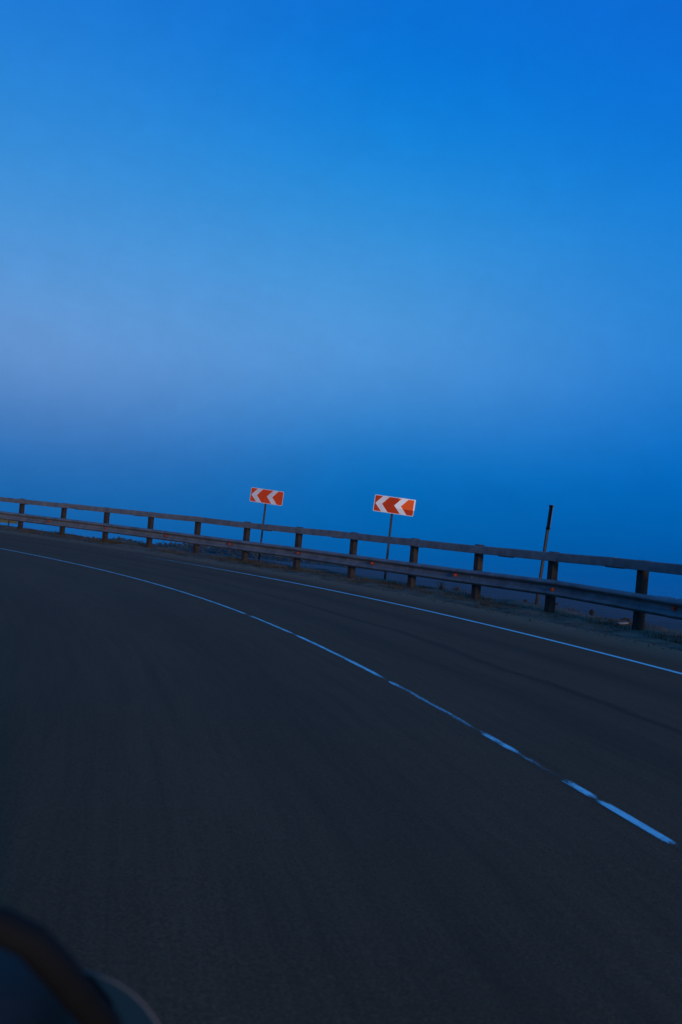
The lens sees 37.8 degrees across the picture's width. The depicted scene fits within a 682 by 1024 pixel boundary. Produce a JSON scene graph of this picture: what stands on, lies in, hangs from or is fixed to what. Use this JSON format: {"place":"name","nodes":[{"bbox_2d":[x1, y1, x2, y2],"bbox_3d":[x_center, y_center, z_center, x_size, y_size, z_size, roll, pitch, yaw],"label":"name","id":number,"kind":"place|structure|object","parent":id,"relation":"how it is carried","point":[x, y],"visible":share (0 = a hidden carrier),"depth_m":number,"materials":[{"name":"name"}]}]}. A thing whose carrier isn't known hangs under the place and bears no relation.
{"place":"outdoors","nodes":[
{"label":"outdoors","id":0,"kind":"place"},
{"bbox_2d":[0,519,16,525],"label":"board","id":1,"kind":"object","parent":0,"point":[7,521],"visible":0.43,"depth_m":74.97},
{"bbox_2d":[185,549,375,570],"bbox_3d":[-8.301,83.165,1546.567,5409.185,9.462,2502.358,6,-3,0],"label":"grass","id":2,"kind":"structure","parent":0,"point":[317,563],"depth_m":1291.01,"materials":[{"name":"green plant"}]},
{"bbox_2d":[0,530,681,1023],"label":"road","id":3,"kind":"structure","parent":0,"point":[212,812],"depth_m":4.94,"materials":[{"name":"grey asphalt"}]},
{"bbox_2d":[0,906,158,1023],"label":"open car","id":4,"kind":"object","parent":3,"relation":"on","point":[45,978],"visible":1,"depth_m":0.77,"materials":[{"name":"blue paint"}]},
{"bbox_2d":[0,548,674,842],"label":"lane line","id":5,"kind":"object","parent":3,"relation":"on","point":[643,826],"visible":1,"depth_m":5.61,"materials":[{"name":"paint"}]},
{"bbox_2d":[151,557,681,673],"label":"edge line","id":6,"kind":"object","parent":3,"relation":"on","point":[493,626],"visible":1,"depth_m":15.14,"materials":[{"name":"paint"}]},
{"bbox_2d":[0,524,681,650],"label":"verge","id":7,"kind":"structure","parent":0,"point":[627,633],"depth_m":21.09,"materials":[{"name":"green plant"}]},
{"bbox_2d":[250,487,283,561],"bbox_3d":[-2.350,0.542,30.449,1.079,2.520,0.201,5,-3,14],"label":"chevron sign","id":8,"kind":"object","parent":7,"relation":"on","point":[266,496],"visible":0.88,"depth_m":30.43,"materials":[{"name":"red metal"}]},
{"bbox_2d":[0,497,681,629],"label":"guardrail","id":9,"kind":"object","parent":7,"relation":"on","point":[640,603],"visible":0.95,"depth_m":23.26,"materials":[{"name":"metal"}]},
{"bbox_2d":[373,495,415,578],"bbox_3d":[1.306,0.830,25.899,1.110,2.492,0.203,5,-3,15],"label":"chevron sign","id":10,"kind":"object","parent":7,"relation":"on","point":[395,505],"visible":0.97,"depth_m":25.89,"materials":[{"name":"red metal"}]},
{"bbox_2d":[437,581,445,588],"bbox_3d":[2.431,1.795,24.220,0.350,0.356,0.298,8,-4,-38],"label":"dry weed","id":11,"kind":"object","parent":7,"relation":"on","point":[441,586],"visible":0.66,"depth_m":24.18,"materials":[{"name":"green plant"}]},
{"bbox_2d":[535,504,553,604],"bbox_3d":[4.257,1.056,20.956,0.235,2.474,0.861,5,-3,10],"label":"edge on sign","id":12,"kind":"object","parent":7,"relation":"on","point":[549,519],"visible":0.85,"depth_m":20.97,"materials":[{"name":"black metal"}]},
{"bbox_2d":[0,0,681,598],"label":"sky","id":13,"kind":"structure","parent":0,"point":[332,256],"materials":[{"name":"blue"}]},
{"bbox_2d":[240,557,681,629],"bbox_3d":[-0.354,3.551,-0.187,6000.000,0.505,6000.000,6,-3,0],"label":"field","id":14,"kind":"structure","parent":0,"point":[606,611],"depth_m":257.00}
]}

